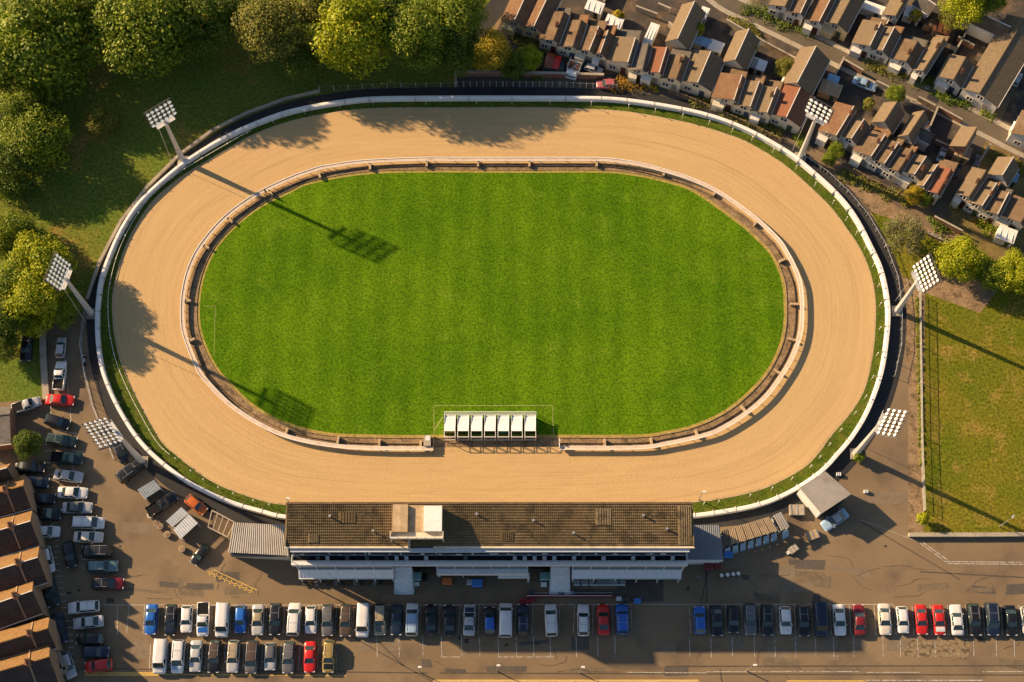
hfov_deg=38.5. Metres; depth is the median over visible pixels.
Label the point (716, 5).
pavement
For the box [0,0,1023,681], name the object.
ground
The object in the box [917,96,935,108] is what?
boundary wall
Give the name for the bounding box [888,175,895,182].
door
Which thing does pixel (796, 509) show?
storage crate
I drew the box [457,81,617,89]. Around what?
wire fence
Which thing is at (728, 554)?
refuse bin
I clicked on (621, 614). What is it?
parked car
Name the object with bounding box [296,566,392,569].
window
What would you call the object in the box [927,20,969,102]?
back lane
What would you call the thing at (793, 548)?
storage crate
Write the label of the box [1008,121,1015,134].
garden shed
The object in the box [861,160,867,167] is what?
door
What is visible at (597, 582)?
folded table
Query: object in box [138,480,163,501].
canopy bay
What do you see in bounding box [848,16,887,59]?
terraced house
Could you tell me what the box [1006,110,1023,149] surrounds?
terraced house
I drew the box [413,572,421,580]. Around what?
refuse bin
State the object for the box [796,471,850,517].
workshop
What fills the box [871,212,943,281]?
bank grass
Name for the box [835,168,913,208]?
hedge
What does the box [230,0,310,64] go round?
broadleaf tree
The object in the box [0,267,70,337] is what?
broadleaf tree
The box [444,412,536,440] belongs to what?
starting traps
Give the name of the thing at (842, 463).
walkway
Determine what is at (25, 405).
parked car
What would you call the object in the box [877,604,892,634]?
parked car
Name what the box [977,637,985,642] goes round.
oil stain
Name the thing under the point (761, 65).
garden shed
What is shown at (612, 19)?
garden shed
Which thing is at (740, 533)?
canopy bay
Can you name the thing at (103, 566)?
parked car
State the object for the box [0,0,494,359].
park lawn
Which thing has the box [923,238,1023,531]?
grass field
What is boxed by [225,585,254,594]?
asphalt patch
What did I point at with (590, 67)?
parked car
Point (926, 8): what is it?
terraced house
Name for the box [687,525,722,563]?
side pavilion
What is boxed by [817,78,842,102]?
garden shed
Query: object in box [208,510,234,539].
pergola frame
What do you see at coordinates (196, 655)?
parked car
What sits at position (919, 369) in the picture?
hedge
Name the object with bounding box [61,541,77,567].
parked car
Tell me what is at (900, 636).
asphalt patch
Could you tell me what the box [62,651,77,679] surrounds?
parked car
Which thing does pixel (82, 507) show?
parked car
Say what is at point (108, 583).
parked car
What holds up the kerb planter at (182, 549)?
on the ground at (158, 556)
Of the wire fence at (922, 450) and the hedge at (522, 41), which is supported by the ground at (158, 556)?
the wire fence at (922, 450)
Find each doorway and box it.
[415,566,435,568]
[530,566,547,568]
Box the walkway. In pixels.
[86,87,905,526]
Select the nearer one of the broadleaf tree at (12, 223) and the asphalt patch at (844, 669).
the asphalt patch at (844, 669)
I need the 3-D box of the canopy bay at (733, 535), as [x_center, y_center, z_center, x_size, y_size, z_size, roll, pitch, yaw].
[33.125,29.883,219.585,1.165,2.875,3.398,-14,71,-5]
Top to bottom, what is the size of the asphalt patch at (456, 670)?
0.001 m
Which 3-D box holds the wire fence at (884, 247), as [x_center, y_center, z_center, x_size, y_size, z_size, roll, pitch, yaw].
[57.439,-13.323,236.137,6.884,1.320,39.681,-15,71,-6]
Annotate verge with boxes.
[186,163,798,446]
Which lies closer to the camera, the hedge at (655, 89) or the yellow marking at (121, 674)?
the yellow marking at (121, 674)
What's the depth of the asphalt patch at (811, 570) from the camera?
219.49 m
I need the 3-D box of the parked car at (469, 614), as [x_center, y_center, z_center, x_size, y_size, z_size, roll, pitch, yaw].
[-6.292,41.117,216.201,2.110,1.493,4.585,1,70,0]
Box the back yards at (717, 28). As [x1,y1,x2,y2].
[498,0,959,193]
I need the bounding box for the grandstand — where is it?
[284,502,694,594]
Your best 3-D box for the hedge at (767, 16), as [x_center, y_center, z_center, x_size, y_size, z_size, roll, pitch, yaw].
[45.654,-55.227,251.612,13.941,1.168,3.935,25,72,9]
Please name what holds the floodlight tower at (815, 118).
on the walkway
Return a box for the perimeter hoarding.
[95,95,889,519]
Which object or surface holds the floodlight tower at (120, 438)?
on the walkway
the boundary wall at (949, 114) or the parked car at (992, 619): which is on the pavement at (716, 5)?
the boundary wall at (949, 114)
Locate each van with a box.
[151,638,168,673]
[214,602,230,637]
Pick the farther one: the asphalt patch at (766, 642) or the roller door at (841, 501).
the roller door at (841, 501)
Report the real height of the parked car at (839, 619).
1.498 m
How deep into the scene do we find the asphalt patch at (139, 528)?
221.67 m
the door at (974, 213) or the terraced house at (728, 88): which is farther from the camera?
the terraced house at (728, 88)
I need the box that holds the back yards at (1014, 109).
[758,0,1023,125]
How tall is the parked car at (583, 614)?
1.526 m
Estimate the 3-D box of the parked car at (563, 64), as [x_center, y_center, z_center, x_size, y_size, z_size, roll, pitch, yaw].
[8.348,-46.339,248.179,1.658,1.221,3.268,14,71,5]
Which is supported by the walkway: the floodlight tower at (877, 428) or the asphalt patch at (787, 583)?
the floodlight tower at (877, 428)
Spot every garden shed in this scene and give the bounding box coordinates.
[584,0,604,19]
[605,14,623,31]
[642,22,659,45]
[692,35,711,50]
[702,6,709,24]
[707,39,724,56]
[748,57,758,73]
[752,57,767,75]
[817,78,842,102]
[827,73,839,84]
[859,0,885,17]
[901,5,921,25]
[922,12,938,32]
[930,14,952,36]
[951,147,972,164]
[993,224,1017,247]
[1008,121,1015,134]
[1009,173,1019,186]
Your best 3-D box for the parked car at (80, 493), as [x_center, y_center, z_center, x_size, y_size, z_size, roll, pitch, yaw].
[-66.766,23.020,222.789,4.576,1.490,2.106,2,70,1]
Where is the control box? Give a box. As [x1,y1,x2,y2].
[424,434,433,447]
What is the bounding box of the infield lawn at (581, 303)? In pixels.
[200,172,783,434]
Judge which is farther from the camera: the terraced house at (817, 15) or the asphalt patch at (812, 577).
the terraced house at (817, 15)
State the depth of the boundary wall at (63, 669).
212.98 m
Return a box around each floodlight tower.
[43,252,94,320]
[81,418,148,467]
[143,98,188,165]
[792,96,834,161]
[849,408,909,459]
[891,253,941,316]
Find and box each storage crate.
[622,598,627,602]
[787,544,798,554]
[789,504,804,515]
[805,529,819,541]
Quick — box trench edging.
[188,165,795,443]
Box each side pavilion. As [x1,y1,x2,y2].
[228,522,293,560]
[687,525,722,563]
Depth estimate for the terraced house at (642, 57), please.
245.27 m
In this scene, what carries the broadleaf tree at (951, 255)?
on the dirt path
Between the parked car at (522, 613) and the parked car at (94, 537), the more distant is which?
the parked car at (94, 537)
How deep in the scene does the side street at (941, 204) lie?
241.40 m
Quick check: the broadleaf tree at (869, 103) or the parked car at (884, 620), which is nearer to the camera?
the parked car at (884, 620)
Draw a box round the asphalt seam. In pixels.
[80,521,1023,681]
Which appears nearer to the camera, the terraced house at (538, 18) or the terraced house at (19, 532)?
the terraced house at (19, 532)
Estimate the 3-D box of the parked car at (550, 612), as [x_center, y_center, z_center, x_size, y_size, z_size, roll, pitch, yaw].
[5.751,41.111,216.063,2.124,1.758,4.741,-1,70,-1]
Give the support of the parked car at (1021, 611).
on the ground at (158, 556)
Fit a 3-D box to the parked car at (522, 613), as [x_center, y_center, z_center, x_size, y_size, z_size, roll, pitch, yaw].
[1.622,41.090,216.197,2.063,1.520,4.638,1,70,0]
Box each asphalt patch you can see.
[122,522,156,533]
[126,588,161,593]
[131,638,148,658]
[159,581,179,587]
[177,585,203,596]
[187,583,212,589]
[215,571,239,582]
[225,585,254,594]
[359,638,370,651]
[385,636,401,650]
[421,659,432,667]
[445,669,465,671]
[482,642,494,645]
[487,666,526,671]
[519,639,550,645]
[571,589,616,596]
[571,636,588,649]
[617,579,662,601]
[657,644,676,653]
[664,665,688,675]
[729,633,744,647]
[742,574,748,580]
[754,592,779,602]
[756,619,773,632]
[762,635,771,647]
[763,658,802,669]
[764,647,789,658]
[778,582,812,592]
[779,565,794,591]
[788,559,825,569]
[794,640,805,649]
[795,570,824,576]
[803,569,823,571]
[807,574,831,582]
[812,594,820,602]
[813,579,830,587]
[822,655,839,659]
[824,667,863,670]
[825,633,837,647]
[853,630,866,647]
[867,492,906,503]
[887,633,920,639]
[887,638,906,650]
[917,582,949,590]
[963,587,996,592]
[972,585,995,593]
[999,658,1023,669]
[1005,583,1023,594]
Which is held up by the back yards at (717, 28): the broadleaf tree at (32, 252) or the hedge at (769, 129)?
the hedge at (769, 129)
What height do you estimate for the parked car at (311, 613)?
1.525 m
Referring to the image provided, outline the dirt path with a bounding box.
[833,174,997,532]
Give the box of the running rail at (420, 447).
[180,157,803,450]
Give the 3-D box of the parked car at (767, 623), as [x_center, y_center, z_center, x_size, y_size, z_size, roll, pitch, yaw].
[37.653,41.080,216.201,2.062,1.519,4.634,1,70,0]
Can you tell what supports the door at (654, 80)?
in the terraced house at (657, 63)
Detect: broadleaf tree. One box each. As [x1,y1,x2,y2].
[0,0,107,106]
[0,51,19,91]
[0,83,47,136]
[0,103,74,174]
[0,141,40,204]
[0,208,39,261]
[0,254,38,298]
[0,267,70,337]
[0,293,33,339]
[0,333,22,363]
[4,229,77,293]
[11,429,43,461]
[46,293,82,330]
[66,0,107,43]
[80,0,199,83]
[82,101,118,138]
[168,0,239,56]
[216,0,257,31]
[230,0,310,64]
[281,41,322,82]
[298,0,332,32]
[304,0,392,79]
[371,0,414,25]
[376,0,453,73]
[423,0,488,43]
[435,26,486,78]
[468,26,511,71]
[497,48,527,80]
[514,43,543,70]
[612,9,624,19]
[696,22,704,36]
[774,56,793,76]
[821,151,835,167]
[826,141,845,160]
[853,452,864,462]
[863,97,875,111]
[883,212,928,255]
[885,84,905,102]
[904,185,924,205]
[907,8,922,21]
[916,512,929,524]
[918,191,933,206]
[933,234,989,283]
[937,0,987,29]
[938,9,961,32]
[974,0,1008,14]
[976,256,1010,291]
[993,247,1023,294]
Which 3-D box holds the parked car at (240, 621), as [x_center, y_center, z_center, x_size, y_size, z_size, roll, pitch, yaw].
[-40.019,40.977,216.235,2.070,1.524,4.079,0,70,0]
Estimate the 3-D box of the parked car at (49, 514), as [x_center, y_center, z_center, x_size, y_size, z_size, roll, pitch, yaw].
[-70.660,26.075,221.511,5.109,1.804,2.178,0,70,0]
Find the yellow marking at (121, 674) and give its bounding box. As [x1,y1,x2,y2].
[85,569,866,681]
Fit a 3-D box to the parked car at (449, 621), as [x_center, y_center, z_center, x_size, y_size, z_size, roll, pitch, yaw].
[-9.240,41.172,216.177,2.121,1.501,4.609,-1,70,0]
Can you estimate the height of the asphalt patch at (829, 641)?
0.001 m
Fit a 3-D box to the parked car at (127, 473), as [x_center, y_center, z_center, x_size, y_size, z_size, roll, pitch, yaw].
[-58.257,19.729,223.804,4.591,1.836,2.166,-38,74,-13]
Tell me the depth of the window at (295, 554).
210.93 m
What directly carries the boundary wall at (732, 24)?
on the back yards at (717, 28)
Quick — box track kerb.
[112,107,875,504]
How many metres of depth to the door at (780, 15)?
250.97 m
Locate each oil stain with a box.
[106,598,114,602]
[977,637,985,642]
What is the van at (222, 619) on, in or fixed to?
on the ground at (158, 556)
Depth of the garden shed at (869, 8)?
250.61 m
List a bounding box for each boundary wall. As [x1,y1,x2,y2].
[39,327,48,399]
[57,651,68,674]
[86,89,319,299]
[433,681,698,681]
[454,71,456,86]
[456,70,603,79]
[635,5,657,18]
[657,2,670,12]
[725,19,765,46]
[764,41,794,59]
[834,56,844,74]
[843,59,863,73]
[875,80,891,90]
[908,532,1023,536]
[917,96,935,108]
[927,231,974,255]
[928,106,938,128]
[933,139,948,147]
[933,215,962,234]
[938,106,962,122]
[953,25,969,53]
[956,36,974,49]
[979,143,990,161]
[1017,155,1023,162]
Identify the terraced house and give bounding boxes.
[0,406,15,449]
[0,463,19,481]
[0,474,37,518]
[0,510,46,556]
[0,546,52,590]
[0,581,50,630]
[0,617,63,658]
[0,644,65,681]
[501,0,535,37]
[524,0,561,41]
[539,8,572,53]
[557,14,589,57]
[574,19,607,65]
[591,25,617,66]
[605,29,641,74]
[627,43,651,84]
[640,46,669,86]
[659,49,692,91]
[665,1,706,52]
[680,49,724,98]
[710,66,748,113]
[723,28,759,70]
[732,74,765,118]
[748,79,783,125]
[767,0,793,19]
[768,84,814,134]
[783,0,811,26]
[783,46,830,94]
[801,0,835,36]
[815,101,855,147]
[819,0,864,41]
[838,117,870,152]
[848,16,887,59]
[849,125,892,168]
[869,24,904,65]
[869,135,904,175]
[870,101,905,135]
[881,0,908,24]
[882,143,919,182]
[886,34,928,76]
[895,153,932,188]
[897,110,928,145]
[908,35,949,85]
[912,0,936,18]
[915,128,934,151]
[915,164,939,190]
[920,159,958,205]
[933,54,973,95]
[946,126,977,157]
[950,167,987,208]
[958,14,1023,114]
[963,178,1001,215]
[967,13,1010,43]
[976,186,1013,224]
[987,156,1018,187]
[992,194,1023,231]
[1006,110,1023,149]
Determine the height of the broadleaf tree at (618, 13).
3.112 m
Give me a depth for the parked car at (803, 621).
215.62 m
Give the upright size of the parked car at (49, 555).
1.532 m
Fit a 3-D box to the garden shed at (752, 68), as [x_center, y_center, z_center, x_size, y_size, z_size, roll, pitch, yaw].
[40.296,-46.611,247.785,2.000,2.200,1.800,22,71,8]
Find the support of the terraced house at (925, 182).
on the back yards at (717, 28)
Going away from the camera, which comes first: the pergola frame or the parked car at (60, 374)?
the pergola frame
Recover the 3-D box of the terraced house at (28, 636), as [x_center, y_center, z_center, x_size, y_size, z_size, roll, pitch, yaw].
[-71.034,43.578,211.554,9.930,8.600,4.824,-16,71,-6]
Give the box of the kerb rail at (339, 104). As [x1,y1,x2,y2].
[107,100,881,505]
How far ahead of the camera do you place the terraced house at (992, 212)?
236.16 m
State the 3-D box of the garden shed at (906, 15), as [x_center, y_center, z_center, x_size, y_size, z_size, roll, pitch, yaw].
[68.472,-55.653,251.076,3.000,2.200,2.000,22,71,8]
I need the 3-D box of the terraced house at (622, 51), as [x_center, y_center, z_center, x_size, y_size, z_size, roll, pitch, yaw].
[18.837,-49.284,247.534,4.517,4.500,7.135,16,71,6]
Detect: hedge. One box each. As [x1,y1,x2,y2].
[491,68,544,82]
[506,33,546,58]
[606,75,647,93]
[643,82,658,92]
[687,95,783,139]
[728,15,762,37]
[739,1,814,39]
[792,131,809,148]
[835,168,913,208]
[852,168,905,199]
[861,57,906,81]
[899,70,935,88]
[914,297,924,465]
[927,212,952,239]
[928,85,973,110]
[948,199,958,211]
[972,216,985,226]
[975,217,998,237]
[980,110,996,121]
[988,150,1023,175]
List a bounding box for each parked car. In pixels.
[11,396,41,413]
[15,460,45,473]
[20,333,34,361]
[26,475,49,488]
[34,491,55,504]
[36,506,61,520]
[40,524,60,537]
[43,413,70,429]
[43,546,55,571]
[44,576,59,607]
[45,393,74,406]
[45,433,77,448]
[50,451,83,465]
[51,612,67,643]
[52,361,67,390]
[53,469,83,483]
[55,337,66,357]
[57,486,87,499]
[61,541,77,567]
[62,500,92,514]
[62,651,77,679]
[68,600,99,614]
[71,515,104,529]
[73,530,103,543]
[73,615,103,629]
[76,633,103,645]
[81,544,112,557]
[81,645,109,658]
[85,658,112,672]
[86,559,118,573]
[91,576,124,590]
[111,440,130,464]
[115,459,145,483]
[143,604,158,634]
[145,492,178,517]
[163,604,177,635]
[169,639,186,672]
[179,605,193,632]
[184,494,207,515]
[188,640,203,671]
[190,543,210,565]
[195,602,210,636]
[206,640,221,672]
[225,640,240,672]
[233,605,247,632]
[243,640,259,673]
[250,604,264,634]
[263,642,276,670]
[268,603,282,634]
[281,641,295,673]
[286,603,301,635]
[302,641,316,672]
[303,606,317,633]
[320,604,334,635]
[321,640,335,672]
[338,604,352,636]
[355,603,370,636]
[373,603,386,635]
[389,604,402,635]
[405,603,418,635]
[423,604,437,635]
[442,605,455,635]
[463,604,476,635]
[483,607,495,633]
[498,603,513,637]
[516,604,528,635]
[542,53,555,77]
[544,604,557,636]
[551,55,561,77]
[559,59,566,71]
[576,604,589,635]
[583,62,602,72]
[596,78,616,89]
[596,604,609,634]
[615,604,628,634]
[693,606,706,633]
[709,605,723,635]
[726,606,740,632]
[743,603,757,634]
[760,604,774,635]
[778,606,792,633]
[796,604,810,636]
[812,602,829,636]
[820,508,848,531]
[831,604,846,635]
[851,604,866,634]
[852,76,876,92]
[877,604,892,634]
[895,606,909,632]
[913,604,928,634]
[931,605,946,634]
[936,146,947,161]
[948,605,963,635]
[952,164,961,178]
[966,603,982,635]
[971,155,981,167]
[983,602,1000,635]
[1002,605,1018,635]
[1012,72,1022,86]
[1019,606,1023,632]
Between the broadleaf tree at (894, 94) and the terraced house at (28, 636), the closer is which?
the terraced house at (28, 636)
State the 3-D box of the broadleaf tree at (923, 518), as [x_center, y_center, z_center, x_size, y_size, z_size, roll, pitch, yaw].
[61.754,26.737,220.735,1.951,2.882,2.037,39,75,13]
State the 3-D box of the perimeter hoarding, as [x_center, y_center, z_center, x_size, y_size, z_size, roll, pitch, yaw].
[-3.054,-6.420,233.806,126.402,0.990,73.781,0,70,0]
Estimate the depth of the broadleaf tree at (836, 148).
240.78 m
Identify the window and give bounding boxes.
[293,553,686,555]
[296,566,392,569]
[436,566,527,569]
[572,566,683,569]
[976,94,983,100]
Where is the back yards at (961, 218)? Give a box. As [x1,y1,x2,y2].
[944,142,1023,259]
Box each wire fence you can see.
[79,310,114,459]
[319,82,455,90]
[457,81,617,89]
[669,88,781,141]
[806,156,902,376]
[919,291,925,511]
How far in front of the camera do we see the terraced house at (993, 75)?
244.70 m
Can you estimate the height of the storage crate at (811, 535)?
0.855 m
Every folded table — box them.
[589,580,595,585]
[595,580,600,585]
[601,580,606,585]
[607,580,612,585]
[613,580,619,585]
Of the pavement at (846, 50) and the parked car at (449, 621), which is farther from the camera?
the pavement at (846, 50)
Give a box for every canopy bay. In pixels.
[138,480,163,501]
[167,507,187,527]
[173,514,200,541]
[720,529,730,550]
[728,527,738,553]
[735,525,746,551]
[742,523,754,548]
[749,521,761,546]
[756,519,769,544]
[763,517,777,541]
[771,512,788,539]
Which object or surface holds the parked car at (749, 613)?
on the ground at (158, 556)
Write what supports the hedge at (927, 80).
on the back yards at (1014, 109)
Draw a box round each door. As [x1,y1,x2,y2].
[517,28,521,35]
[551,46,555,52]
[599,60,603,66]
[620,67,625,74]
[652,78,657,84]
[698,91,703,97]
[725,105,730,111]
[778,12,783,19]
[786,125,791,131]
[811,27,817,34]
[820,499,844,515]
[834,32,840,39]
[846,145,852,152]
[860,51,866,58]
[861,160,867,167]
[875,167,881,174]
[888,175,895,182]
[948,86,954,94]
[959,201,965,208]
[970,209,977,215]
[980,104,987,111]
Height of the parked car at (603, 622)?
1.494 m
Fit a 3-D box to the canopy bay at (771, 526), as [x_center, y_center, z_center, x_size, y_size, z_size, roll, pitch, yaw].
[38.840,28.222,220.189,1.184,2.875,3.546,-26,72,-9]
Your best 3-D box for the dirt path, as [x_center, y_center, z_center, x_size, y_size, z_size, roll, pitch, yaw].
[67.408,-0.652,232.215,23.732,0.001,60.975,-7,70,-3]
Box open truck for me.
[566,56,581,80]
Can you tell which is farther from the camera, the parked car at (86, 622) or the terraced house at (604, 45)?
the terraced house at (604, 45)
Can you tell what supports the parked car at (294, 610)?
on the ground at (158, 556)
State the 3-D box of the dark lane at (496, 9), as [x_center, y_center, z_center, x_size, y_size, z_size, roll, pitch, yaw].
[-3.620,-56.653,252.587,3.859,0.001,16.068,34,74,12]
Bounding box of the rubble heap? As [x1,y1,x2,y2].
[566,57,582,69]
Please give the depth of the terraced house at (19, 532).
215.62 m
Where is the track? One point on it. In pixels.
(793, 420)
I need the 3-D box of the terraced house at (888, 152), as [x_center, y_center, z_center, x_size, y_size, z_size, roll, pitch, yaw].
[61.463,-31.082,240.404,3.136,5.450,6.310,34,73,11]
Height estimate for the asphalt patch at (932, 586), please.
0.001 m
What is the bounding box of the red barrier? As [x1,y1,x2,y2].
[526,592,613,598]
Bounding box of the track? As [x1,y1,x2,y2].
[113,108,874,503]
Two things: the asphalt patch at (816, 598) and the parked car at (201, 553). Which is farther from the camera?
the parked car at (201, 553)
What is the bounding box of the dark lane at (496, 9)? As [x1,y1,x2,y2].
[477,0,508,37]
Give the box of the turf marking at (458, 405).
[214,306,553,435]
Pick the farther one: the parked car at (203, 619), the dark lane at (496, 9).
the dark lane at (496, 9)
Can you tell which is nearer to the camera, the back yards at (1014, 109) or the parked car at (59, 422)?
the parked car at (59, 422)
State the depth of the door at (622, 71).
247.45 m
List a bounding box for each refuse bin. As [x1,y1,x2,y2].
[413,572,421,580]
[421,574,426,580]
[442,577,451,584]
[467,579,471,585]
[472,579,482,587]
[540,572,549,580]
[541,582,546,586]
[634,598,640,603]
[704,563,712,570]
[713,563,721,569]
[724,551,732,558]
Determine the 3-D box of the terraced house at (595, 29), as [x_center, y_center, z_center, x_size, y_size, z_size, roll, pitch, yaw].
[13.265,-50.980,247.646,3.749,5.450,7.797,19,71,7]
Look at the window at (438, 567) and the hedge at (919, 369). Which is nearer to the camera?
the window at (438, 567)
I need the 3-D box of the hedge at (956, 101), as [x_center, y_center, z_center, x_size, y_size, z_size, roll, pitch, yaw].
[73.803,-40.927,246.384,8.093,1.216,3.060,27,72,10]
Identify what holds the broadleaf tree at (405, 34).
on the park lawn at (81, 201)
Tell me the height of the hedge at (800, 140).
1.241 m
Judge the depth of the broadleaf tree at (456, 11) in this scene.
241.76 m
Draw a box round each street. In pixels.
[714,0,1023,152]
[931,129,988,217]
[985,65,1023,120]
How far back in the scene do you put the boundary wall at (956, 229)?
237.71 m
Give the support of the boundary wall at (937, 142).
on the back yards at (717, 28)
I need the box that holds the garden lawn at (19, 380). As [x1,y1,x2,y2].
[0,357,43,403]
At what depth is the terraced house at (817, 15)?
248.50 m
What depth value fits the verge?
231.28 m
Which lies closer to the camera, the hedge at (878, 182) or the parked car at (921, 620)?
the parked car at (921, 620)
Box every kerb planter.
[153,519,159,526]
[156,523,163,529]
[164,531,170,537]
[179,546,185,552]
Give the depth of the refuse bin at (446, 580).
217.55 m
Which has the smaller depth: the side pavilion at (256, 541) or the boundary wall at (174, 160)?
the side pavilion at (256, 541)
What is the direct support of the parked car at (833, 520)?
on the ground at (158, 556)
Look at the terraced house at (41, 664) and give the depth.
208.58 m
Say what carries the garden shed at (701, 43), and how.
on the back yards at (717, 28)
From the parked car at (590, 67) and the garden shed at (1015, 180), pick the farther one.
the parked car at (590, 67)
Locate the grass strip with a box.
[100,101,884,514]
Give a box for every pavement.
[706,0,1023,155]
[738,0,1010,130]
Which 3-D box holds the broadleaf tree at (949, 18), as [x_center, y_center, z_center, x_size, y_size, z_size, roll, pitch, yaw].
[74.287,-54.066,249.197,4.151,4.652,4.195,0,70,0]
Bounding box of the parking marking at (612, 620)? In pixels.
[44,360,1023,680]
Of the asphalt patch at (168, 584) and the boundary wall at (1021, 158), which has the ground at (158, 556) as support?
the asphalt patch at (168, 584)
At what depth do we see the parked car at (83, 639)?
214.86 m
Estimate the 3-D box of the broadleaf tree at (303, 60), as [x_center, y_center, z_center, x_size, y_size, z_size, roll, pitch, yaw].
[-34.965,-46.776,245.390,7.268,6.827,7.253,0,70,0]
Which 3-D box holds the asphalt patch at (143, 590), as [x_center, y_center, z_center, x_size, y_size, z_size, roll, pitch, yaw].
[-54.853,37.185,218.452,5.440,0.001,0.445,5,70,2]
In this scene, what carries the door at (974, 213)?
in the terraced house at (983, 196)
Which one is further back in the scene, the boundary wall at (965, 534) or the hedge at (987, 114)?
the hedge at (987, 114)
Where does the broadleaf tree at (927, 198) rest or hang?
on the ground at (158, 556)
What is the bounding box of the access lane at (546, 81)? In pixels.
[457,76,813,157]
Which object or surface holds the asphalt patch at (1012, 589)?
on the ground at (158, 556)
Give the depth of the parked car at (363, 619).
215.22 m
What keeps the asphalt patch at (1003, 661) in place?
on the ground at (158, 556)
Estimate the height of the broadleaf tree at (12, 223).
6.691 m
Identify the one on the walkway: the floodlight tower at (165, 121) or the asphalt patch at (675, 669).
the floodlight tower at (165, 121)
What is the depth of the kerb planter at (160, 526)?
221.18 m
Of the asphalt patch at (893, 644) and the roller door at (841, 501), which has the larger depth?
the roller door at (841, 501)
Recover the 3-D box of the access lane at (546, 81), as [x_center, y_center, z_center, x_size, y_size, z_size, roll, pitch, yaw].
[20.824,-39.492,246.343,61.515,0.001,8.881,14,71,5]
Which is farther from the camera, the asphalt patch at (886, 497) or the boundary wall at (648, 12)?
the boundary wall at (648, 12)
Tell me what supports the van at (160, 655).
on the ground at (158, 556)

